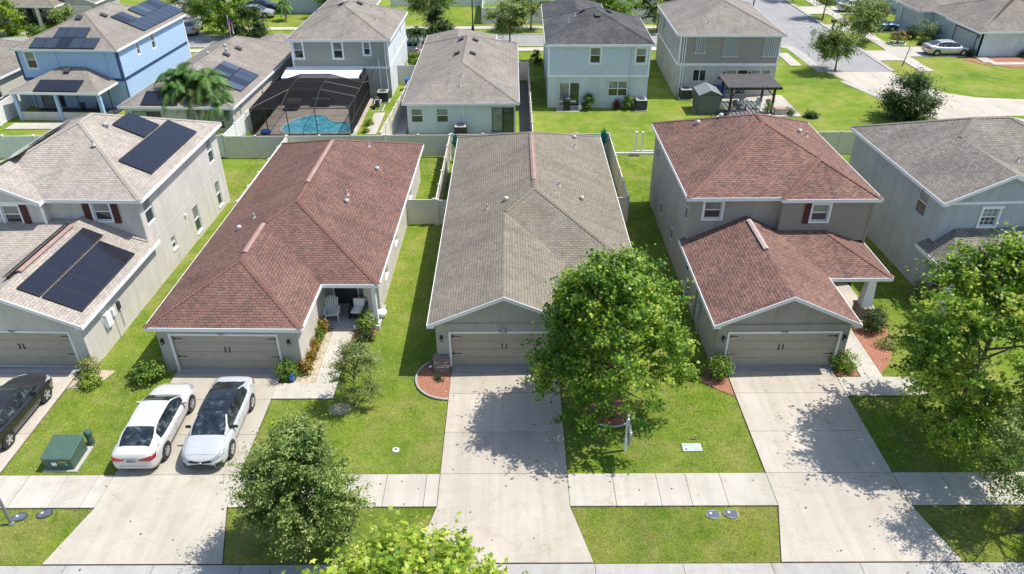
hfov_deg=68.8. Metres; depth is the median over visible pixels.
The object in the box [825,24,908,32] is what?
driveway
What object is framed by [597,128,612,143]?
potted agave
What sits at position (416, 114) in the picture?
window
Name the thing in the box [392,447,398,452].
sprinkler cap
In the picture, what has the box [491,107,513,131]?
sliding door
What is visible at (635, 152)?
broken fence
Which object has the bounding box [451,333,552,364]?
garage door
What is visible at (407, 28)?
sidewalk
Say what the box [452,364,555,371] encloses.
driveway apron
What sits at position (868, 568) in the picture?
kerb
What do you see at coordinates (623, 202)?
privacy fence
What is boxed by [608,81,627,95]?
window
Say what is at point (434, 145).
privacy fence
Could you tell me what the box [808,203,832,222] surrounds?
window
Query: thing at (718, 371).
shrub
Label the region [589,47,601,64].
window
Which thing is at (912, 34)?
shrub
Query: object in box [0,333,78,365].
garage door
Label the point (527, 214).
house
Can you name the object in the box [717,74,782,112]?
pergola
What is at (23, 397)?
car
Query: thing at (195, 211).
window
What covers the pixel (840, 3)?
car
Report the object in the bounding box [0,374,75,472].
driveway
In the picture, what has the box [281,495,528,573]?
maple tree
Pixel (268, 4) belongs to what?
car
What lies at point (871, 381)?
front walk
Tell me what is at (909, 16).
garage door
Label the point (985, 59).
front walk
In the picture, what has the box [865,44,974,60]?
driveway
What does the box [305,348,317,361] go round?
shrub
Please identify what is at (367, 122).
shrub
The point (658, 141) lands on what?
window
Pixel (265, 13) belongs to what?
car
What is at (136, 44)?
window
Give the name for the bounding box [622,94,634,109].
shrub
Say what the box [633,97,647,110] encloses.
ac unit
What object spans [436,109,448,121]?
window
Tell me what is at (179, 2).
street tree
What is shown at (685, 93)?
ac unit
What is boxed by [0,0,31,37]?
street tree
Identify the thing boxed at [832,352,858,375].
mulch bed
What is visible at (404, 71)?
privacy fence
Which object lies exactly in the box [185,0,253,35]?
street tree
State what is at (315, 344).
shrub
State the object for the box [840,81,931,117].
kerb line
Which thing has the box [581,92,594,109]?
shrub
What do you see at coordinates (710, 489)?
sidewalk
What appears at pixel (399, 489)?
sidewalk
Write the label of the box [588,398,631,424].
mulch bed
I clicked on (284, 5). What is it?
palm tree
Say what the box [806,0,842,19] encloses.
street tree
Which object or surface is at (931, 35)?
shrub
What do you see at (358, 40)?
house
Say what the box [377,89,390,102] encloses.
ac unit
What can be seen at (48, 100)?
sliding door
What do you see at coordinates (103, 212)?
window
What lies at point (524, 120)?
side yard gravel
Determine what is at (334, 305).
adirondack chair
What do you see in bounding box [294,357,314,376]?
shrub
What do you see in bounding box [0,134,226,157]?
privacy fence
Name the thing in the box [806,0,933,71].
side sidewalk
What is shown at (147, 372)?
shrub
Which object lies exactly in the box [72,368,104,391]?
shrub
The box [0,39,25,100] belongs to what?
house
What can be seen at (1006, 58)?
mulch bed
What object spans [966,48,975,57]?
shrub
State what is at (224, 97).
palm tree
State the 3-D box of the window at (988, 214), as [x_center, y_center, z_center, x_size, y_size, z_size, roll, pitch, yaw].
[24.595,-3.625,38.572,1.170,1.270,0.202,-2,32,-2]
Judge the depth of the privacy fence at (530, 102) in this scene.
64.85 m
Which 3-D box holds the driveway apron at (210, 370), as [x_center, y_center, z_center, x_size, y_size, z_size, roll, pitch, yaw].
[-13.171,3.921,34.982,4.896,0.095,0.400,0,32,0]
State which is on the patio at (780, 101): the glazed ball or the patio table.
the patio table
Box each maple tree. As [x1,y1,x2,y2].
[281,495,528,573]
[517,240,704,446]
[869,221,1023,470]
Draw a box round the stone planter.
[378,308,386,317]
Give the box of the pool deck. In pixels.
[256,97,372,134]
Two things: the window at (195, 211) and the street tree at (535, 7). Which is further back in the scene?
the street tree at (535, 7)
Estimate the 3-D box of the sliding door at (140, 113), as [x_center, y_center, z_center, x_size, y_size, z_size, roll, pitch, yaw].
[-29.134,-13.158,60.187,2.300,2.100,0.085,1,32,2]
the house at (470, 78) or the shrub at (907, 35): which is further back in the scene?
the shrub at (907, 35)
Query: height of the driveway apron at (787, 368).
0.095 m
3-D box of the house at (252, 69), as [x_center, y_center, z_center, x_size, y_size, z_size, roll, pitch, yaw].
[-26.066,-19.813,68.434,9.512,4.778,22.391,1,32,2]
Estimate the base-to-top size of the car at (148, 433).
1.492 m
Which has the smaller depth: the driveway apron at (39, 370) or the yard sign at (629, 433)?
the yard sign at (629, 433)
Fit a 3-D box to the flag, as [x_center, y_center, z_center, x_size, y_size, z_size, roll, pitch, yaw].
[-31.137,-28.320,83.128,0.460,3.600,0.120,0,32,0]
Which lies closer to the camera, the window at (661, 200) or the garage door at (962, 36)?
the window at (661, 200)
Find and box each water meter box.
[11,512,27,521]
[36,509,52,518]
[705,510,720,519]
[723,509,738,518]
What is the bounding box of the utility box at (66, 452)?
[39,434,93,472]
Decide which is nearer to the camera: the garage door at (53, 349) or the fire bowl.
the garage door at (53, 349)
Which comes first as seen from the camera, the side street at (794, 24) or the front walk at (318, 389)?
the front walk at (318, 389)
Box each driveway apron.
[0,368,80,373]
[176,368,280,372]
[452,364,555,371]
[726,365,831,370]
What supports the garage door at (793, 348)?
in the house at (763, 221)
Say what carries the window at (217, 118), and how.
in the house at (252, 69)
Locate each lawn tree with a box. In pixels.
[802,22,867,71]
[867,61,955,123]
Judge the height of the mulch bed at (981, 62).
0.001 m
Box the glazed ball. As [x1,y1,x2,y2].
[288,374,294,382]
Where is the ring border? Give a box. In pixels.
[888,41,905,45]
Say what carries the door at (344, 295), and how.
in the house at (304, 230)
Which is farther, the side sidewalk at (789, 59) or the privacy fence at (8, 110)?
the side sidewalk at (789, 59)
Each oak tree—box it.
[216,403,376,566]
[958,376,1023,532]
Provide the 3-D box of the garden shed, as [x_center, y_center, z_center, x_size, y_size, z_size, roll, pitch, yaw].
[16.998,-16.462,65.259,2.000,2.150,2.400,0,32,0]
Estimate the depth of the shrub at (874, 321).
37.07 m
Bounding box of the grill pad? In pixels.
[556,108,578,111]
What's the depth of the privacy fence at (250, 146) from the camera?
56.42 m
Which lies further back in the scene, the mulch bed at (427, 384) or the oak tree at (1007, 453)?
the mulch bed at (427, 384)
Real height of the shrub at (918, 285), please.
1.495 m
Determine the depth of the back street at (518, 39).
87.43 m
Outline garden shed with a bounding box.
[692,82,722,114]
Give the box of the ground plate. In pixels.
[681,443,702,451]
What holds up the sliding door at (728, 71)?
in the house at (702, 41)
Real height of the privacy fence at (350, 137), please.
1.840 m
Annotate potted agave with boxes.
[445,133,457,158]
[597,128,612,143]
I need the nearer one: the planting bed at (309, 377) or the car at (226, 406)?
the car at (226, 406)
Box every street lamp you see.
[0,498,14,525]
[471,0,474,30]
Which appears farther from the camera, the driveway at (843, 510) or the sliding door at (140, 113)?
the sliding door at (140, 113)
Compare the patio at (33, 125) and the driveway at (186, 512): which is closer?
the driveway at (186, 512)
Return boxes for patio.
[6,123,60,128]
[720,95,801,116]
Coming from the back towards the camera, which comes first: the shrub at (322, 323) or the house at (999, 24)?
the house at (999, 24)
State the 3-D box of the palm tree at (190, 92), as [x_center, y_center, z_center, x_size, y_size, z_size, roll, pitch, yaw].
[-25.273,-14.425,60.393,4.097,4.198,3.840,0,32,0]
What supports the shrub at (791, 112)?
on the soil edge
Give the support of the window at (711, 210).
in the house at (763, 221)
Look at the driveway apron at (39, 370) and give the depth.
34.97 m
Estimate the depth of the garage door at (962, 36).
82.06 m
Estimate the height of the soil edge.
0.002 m
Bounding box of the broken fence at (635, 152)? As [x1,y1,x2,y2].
[615,131,653,155]
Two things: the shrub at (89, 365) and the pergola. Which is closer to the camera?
the shrub at (89, 365)
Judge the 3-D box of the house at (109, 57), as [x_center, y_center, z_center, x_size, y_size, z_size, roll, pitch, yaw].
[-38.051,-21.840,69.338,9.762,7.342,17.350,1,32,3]
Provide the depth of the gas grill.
65.39 m
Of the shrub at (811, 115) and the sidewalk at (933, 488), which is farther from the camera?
the shrub at (811, 115)
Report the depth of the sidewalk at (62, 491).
28.74 m
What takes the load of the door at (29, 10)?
in the house at (34, 8)
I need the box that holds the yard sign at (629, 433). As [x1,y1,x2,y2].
[624,414,632,450]
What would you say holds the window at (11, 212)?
in the house at (106, 220)
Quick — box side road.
[169,0,228,20]
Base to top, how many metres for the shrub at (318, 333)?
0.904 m
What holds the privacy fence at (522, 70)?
on the ground at (836, 104)
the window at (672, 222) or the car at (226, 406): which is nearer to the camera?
the car at (226, 406)
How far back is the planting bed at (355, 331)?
37.47 m
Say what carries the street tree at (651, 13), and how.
on the ground at (836, 104)
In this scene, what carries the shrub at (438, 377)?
on the mulch bed at (427, 384)
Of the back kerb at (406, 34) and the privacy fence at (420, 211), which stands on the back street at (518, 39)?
the back kerb at (406, 34)
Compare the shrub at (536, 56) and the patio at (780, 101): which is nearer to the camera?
the patio at (780, 101)
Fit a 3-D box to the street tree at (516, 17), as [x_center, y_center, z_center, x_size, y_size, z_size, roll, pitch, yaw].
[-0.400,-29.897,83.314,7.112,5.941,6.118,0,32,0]
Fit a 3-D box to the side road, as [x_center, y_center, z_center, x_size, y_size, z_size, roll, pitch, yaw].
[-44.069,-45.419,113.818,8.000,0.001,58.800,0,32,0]
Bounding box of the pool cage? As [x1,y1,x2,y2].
[249,71,372,135]
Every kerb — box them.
[0,562,1023,573]
[189,33,791,47]
[785,0,894,70]
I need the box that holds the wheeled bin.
[717,85,726,97]
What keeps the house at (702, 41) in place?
on the ground at (836, 104)
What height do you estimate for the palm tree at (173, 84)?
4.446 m
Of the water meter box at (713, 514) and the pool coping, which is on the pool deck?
the pool coping
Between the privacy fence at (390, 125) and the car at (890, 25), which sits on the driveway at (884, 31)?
the car at (890, 25)
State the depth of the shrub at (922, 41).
83.91 m
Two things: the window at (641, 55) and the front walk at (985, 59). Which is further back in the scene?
the front walk at (985, 59)
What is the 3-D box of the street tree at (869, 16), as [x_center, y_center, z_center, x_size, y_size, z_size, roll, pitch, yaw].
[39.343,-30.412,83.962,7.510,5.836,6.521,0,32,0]
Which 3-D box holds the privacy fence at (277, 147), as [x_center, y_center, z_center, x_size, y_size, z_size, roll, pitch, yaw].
[-16.980,-7.583,51.654,0.173,1.840,11.375,0,32,1]
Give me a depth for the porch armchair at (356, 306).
38.43 m
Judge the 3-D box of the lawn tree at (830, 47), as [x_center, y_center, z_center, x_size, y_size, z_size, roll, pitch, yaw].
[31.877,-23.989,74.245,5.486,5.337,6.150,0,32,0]
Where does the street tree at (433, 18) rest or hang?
on the ground at (836, 104)
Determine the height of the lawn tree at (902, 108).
4.898 m
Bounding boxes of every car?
[0,374,52,451]
[111,383,195,468]
[181,376,254,468]
[184,19,203,34]
[237,4,275,18]
[243,0,279,9]
[406,38,421,55]
[836,0,872,11]
[858,18,899,31]
[921,39,970,55]
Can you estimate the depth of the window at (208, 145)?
47.55 m
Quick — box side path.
[365,113,384,134]
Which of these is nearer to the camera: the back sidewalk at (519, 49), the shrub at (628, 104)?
the shrub at (628, 104)
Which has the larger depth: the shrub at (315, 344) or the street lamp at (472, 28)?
the street lamp at (472, 28)
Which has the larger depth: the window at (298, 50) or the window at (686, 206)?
the window at (298, 50)
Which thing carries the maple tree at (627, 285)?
on the mulch bed at (616, 420)
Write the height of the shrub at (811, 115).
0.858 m
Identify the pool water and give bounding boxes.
[282,115,350,132]
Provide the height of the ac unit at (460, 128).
0.992 m
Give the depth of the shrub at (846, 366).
34.51 m
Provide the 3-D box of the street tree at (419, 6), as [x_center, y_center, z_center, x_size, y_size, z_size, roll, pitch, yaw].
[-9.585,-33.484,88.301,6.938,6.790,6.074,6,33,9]
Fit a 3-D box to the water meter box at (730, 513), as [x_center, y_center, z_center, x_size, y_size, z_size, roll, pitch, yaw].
[8.110,8.393,27.693,0.580,0.070,0.452,3,32,5]
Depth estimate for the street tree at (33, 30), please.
85.38 m
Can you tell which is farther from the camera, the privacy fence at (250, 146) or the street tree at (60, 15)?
the street tree at (60, 15)
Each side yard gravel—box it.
[393,109,407,134]
[519,81,530,131]
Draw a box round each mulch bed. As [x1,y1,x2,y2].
[417,362,451,397]
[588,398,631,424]
[697,367,734,395]
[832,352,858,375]
[852,322,891,372]
[964,58,1023,67]
[987,56,1023,61]
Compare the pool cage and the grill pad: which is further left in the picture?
the pool cage
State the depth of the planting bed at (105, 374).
34.67 m
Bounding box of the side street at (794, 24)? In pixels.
[741,0,1023,121]
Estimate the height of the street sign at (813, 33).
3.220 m
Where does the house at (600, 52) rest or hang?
on the ground at (836, 104)
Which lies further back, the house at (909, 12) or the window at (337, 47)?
the house at (909, 12)
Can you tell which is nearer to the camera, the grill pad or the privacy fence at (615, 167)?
the privacy fence at (615, 167)
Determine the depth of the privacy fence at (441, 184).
51.97 m
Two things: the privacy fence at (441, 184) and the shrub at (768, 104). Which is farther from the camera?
the shrub at (768, 104)
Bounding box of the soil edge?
[0,0,1023,573]
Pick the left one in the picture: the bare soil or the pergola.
the bare soil
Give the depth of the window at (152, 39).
69.91 m
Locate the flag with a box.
[226,15,233,35]
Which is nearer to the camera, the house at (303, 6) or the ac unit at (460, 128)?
the ac unit at (460, 128)
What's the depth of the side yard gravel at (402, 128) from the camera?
62.63 m
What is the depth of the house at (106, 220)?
38.99 m
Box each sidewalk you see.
[0,475,113,508]
[190,47,655,52]
[227,474,439,507]
[245,26,656,29]
[568,473,777,505]
[779,53,801,65]
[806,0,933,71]
[893,472,1023,504]
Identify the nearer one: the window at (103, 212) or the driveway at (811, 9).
the window at (103, 212)
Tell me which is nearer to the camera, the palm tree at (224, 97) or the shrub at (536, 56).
the palm tree at (224, 97)
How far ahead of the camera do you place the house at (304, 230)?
37.73 m
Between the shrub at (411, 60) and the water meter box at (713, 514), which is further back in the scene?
the shrub at (411, 60)
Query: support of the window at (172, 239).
in the house at (106, 220)
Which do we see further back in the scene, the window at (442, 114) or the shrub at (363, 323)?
the window at (442, 114)
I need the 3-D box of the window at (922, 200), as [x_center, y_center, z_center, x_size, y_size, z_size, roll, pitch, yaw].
[22.072,-4.583,40.144,0.085,1.500,1.000,-2,32,-2]
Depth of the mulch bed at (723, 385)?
34.12 m
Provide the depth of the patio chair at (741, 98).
66.33 m
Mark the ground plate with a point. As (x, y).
(692, 447)
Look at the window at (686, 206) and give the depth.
40.08 m
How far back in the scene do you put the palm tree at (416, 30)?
79.50 m
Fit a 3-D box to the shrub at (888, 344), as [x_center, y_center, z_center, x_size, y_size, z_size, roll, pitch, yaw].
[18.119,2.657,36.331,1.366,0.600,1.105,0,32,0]
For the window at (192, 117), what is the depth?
59.70 m
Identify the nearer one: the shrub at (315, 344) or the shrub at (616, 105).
the shrub at (315, 344)
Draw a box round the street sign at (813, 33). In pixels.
[808,26,817,56]
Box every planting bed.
[67,369,114,388]
[291,329,332,382]
[350,323,381,342]
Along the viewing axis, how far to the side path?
62.95 m
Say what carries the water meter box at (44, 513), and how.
on the ground at (836, 104)
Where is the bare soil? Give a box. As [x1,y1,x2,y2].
[328,403,350,414]
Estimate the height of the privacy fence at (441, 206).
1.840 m
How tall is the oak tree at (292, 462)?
6.137 m
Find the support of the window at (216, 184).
in the house at (106, 220)
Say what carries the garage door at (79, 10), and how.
in the house at (34, 8)
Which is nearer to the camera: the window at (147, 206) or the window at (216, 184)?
the window at (147, 206)
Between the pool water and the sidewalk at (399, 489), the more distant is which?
the pool water
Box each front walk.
[271,328,353,398]
[837,329,927,395]
[975,57,1023,64]
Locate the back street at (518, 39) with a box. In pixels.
[0,34,787,45]
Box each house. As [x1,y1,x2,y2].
[0,0,119,26]
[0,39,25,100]
[0,112,229,367]
[6,0,191,120]
[117,33,292,133]
[142,139,423,370]
[281,0,407,96]
[286,0,321,12]
[401,28,519,133]
[426,131,631,371]
[541,0,655,107]
[649,113,894,367]
[655,0,787,95]
[833,0,898,10]
[849,116,1023,316]
[893,0,974,32]
[930,0,1023,56]
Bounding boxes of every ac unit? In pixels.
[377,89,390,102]
[454,123,467,133]
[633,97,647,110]
[677,86,692,100]
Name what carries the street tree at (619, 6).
on the ground at (836, 104)
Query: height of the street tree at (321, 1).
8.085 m
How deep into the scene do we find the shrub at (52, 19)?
93.64 m
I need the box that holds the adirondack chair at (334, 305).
[323,295,339,321]
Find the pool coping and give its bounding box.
[279,114,356,133]
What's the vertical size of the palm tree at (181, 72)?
5.364 m
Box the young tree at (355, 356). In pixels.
[320,333,389,407]
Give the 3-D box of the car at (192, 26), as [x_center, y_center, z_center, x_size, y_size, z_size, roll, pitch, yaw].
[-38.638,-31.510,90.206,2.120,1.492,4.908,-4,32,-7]
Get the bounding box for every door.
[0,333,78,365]
[26,8,33,19]
[41,95,66,106]
[59,7,90,19]
[132,111,161,117]
[172,336,280,368]
[335,288,357,302]
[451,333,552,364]
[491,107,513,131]
[559,83,579,105]
[725,70,748,93]
[725,333,837,365]
[900,7,918,29]
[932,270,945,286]
[953,26,976,47]
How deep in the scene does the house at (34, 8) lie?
93.09 m
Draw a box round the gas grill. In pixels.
[559,97,575,109]
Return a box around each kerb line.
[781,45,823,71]
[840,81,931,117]
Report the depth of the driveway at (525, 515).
29.41 m
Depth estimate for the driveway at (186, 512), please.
27.90 m
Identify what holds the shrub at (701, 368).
on the ground at (836, 104)
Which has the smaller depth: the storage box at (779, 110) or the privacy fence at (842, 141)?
the privacy fence at (842, 141)
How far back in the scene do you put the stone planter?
38.53 m
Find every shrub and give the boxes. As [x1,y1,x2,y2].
[26,16,47,25]
[49,16,65,26]
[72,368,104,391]
[75,353,103,377]
[127,358,166,386]
[271,356,299,381]
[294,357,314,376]
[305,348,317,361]
[309,336,322,350]
[314,326,325,345]
[316,316,329,332]
[351,327,376,344]
[354,308,379,330]
[362,127,370,132]
[363,118,374,126]
[406,53,419,64]
[433,371,444,382]
[529,49,541,64]
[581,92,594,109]
[612,98,621,109]
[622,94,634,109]
[678,358,707,381]
[704,352,735,380]
[762,98,774,112]
[785,106,796,116]
[803,108,819,119]
[828,348,861,373]
[860,305,891,332]
[872,336,896,350]
[890,30,909,39]
[901,279,935,303]
[905,22,922,39]
[914,17,938,38]
[917,36,931,45]
[925,23,943,39]
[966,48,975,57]
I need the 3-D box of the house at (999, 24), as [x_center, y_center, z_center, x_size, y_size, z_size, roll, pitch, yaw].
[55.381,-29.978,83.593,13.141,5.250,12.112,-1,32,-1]
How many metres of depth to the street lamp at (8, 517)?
27.14 m
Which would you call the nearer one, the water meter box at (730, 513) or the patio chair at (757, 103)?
the water meter box at (730, 513)
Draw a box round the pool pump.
[373,96,384,110]
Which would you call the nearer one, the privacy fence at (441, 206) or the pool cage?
the privacy fence at (441, 206)
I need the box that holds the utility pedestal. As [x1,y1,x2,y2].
[83,429,94,445]
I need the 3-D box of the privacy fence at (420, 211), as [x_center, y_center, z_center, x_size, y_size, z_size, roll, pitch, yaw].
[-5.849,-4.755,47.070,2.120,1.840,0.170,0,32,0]
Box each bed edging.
[415,361,447,399]
[588,414,633,427]
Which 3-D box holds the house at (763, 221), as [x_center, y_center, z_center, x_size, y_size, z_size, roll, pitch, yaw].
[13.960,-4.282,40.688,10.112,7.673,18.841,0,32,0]
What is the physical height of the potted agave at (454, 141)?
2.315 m
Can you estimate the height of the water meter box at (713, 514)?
0.070 m
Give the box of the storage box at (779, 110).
[773,107,786,114]
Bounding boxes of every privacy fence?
[0,94,33,125]
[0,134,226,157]
[222,102,254,154]
[223,135,284,157]
[235,135,287,202]
[287,134,384,141]
[379,75,411,134]
[385,133,451,155]
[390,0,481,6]
[397,64,415,83]
[406,198,435,224]
[434,134,451,224]
[436,198,446,225]
[451,132,607,156]
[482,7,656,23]
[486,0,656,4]
[518,61,527,79]
[527,62,532,130]
[607,133,629,221]
[618,196,628,222]
[818,130,855,152]
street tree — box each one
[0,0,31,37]
[18,22,53,39]
[43,2,79,24]
[162,0,225,19]
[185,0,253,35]
[223,2,276,37]
[313,0,326,7]
[403,0,459,26]
[420,3,457,38]
[477,0,536,41]
[508,0,552,29]
[599,0,646,15]
[633,0,672,32]
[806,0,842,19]
[831,0,898,43]
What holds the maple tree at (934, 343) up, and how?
on the ground at (836, 104)
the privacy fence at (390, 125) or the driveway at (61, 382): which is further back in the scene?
the privacy fence at (390, 125)
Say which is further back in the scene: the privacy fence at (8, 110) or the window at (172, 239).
the privacy fence at (8, 110)
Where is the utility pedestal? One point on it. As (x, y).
(87, 434)
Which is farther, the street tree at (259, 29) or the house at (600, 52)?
the street tree at (259, 29)
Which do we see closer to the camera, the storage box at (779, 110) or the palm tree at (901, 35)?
the storage box at (779, 110)
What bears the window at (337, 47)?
in the house at (358, 40)
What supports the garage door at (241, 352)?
in the house at (304, 230)
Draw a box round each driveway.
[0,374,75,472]
[43,373,280,564]
[423,372,592,562]
[728,371,961,561]
[798,6,895,13]
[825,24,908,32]
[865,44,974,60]
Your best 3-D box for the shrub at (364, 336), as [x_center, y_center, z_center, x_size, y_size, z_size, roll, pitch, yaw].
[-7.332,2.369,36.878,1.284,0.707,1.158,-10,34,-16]
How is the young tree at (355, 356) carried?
on the ground at (836, 104)
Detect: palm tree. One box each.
[152,62,199,106]
[154,78,190,117]
[176,80,213,119]
[185,67,234,112]
[197,91,240,125]
[275,1,292,20]
[408,26,426,46]
[890,30,906,43]
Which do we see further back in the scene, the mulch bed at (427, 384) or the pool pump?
the pool pump
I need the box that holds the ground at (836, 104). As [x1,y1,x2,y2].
[0,0,1023,564]
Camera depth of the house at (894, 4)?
100.23 m
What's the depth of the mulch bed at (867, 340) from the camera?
36.39 m
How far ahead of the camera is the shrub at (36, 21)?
93.60 m
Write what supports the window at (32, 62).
in the house at (109, 57)
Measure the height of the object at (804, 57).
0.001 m
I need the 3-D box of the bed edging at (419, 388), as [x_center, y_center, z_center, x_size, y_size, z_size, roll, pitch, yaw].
[-3.850,4.356,34.143,1.124,0.110,2.959,-11,34,-17]
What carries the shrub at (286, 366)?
on the ground at (836, 104)
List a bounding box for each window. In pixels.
[0,205,24,222]
[22,51,39,69]
[88,203,114,222]
[135,41,141,55]
[142,197,154,224]
[149,33,156,49]
[171,235,178,251]
[186,113,196,119]
[192,205,203,234]
[205,138,213,163]
[213,113,225,128]
[214,180,224,207]
[291,42,304,59]
[331,42,344,59]
[361,42,371,55]
[411,109,422,121]
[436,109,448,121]
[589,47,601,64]
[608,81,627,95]
[634,47,647,64]
[657,141,659,158]
[659,191,662,215]
[670,217,673,239]
[684,200,687,218]
[692,70,706,80]
[701,201,724,220]
[751,70,770,73]
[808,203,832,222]
[914,189,928,217]
[975,206,1004,227]
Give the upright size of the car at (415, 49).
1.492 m
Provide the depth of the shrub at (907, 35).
86.23 m
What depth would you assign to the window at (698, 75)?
68.29 m
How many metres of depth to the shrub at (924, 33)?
85.48 m
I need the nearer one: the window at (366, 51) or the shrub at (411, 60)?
the window at (366, 51)
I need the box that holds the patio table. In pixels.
[740,100,751,109]
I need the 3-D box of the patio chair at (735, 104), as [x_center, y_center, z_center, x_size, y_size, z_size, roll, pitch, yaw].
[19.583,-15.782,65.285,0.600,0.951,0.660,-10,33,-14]
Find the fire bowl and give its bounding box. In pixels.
[718,109,729,115]
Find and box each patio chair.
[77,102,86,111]
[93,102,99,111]
[732,99,740,111]
[739,95,746,104]
[754,97,761,107]
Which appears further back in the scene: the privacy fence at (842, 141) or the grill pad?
the grill pad
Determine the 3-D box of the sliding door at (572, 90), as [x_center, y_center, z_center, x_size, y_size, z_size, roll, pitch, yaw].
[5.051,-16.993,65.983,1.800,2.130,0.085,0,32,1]
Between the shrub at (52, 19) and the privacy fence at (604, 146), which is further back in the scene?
the shrub at (52, 19)
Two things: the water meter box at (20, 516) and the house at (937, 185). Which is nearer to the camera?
the water meter box at (20, 516)
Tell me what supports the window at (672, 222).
in the house at (763, 221)
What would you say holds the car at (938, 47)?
on the driveway at (883, 55)
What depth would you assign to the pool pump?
66.52 m
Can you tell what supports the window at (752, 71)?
in the house at (702, 41)
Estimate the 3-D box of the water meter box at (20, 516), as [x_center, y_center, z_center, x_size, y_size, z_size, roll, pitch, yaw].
[-18.240,8.512,27.693,0.580,0.070,0.452,-7,33,-10]
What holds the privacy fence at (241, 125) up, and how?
on the ground at (836, 104)
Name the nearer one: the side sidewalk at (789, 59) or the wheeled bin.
the wheeled bin
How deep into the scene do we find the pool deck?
64.96 m
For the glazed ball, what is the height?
0.470 m
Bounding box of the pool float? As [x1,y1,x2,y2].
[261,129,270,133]
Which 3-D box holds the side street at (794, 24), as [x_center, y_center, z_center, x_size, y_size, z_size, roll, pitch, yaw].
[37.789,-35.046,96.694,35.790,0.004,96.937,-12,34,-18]
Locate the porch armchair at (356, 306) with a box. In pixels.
[348,294,368,318]
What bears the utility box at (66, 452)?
on the ground at (836, 104)
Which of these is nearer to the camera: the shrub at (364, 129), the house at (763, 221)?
the house at (763, 221)

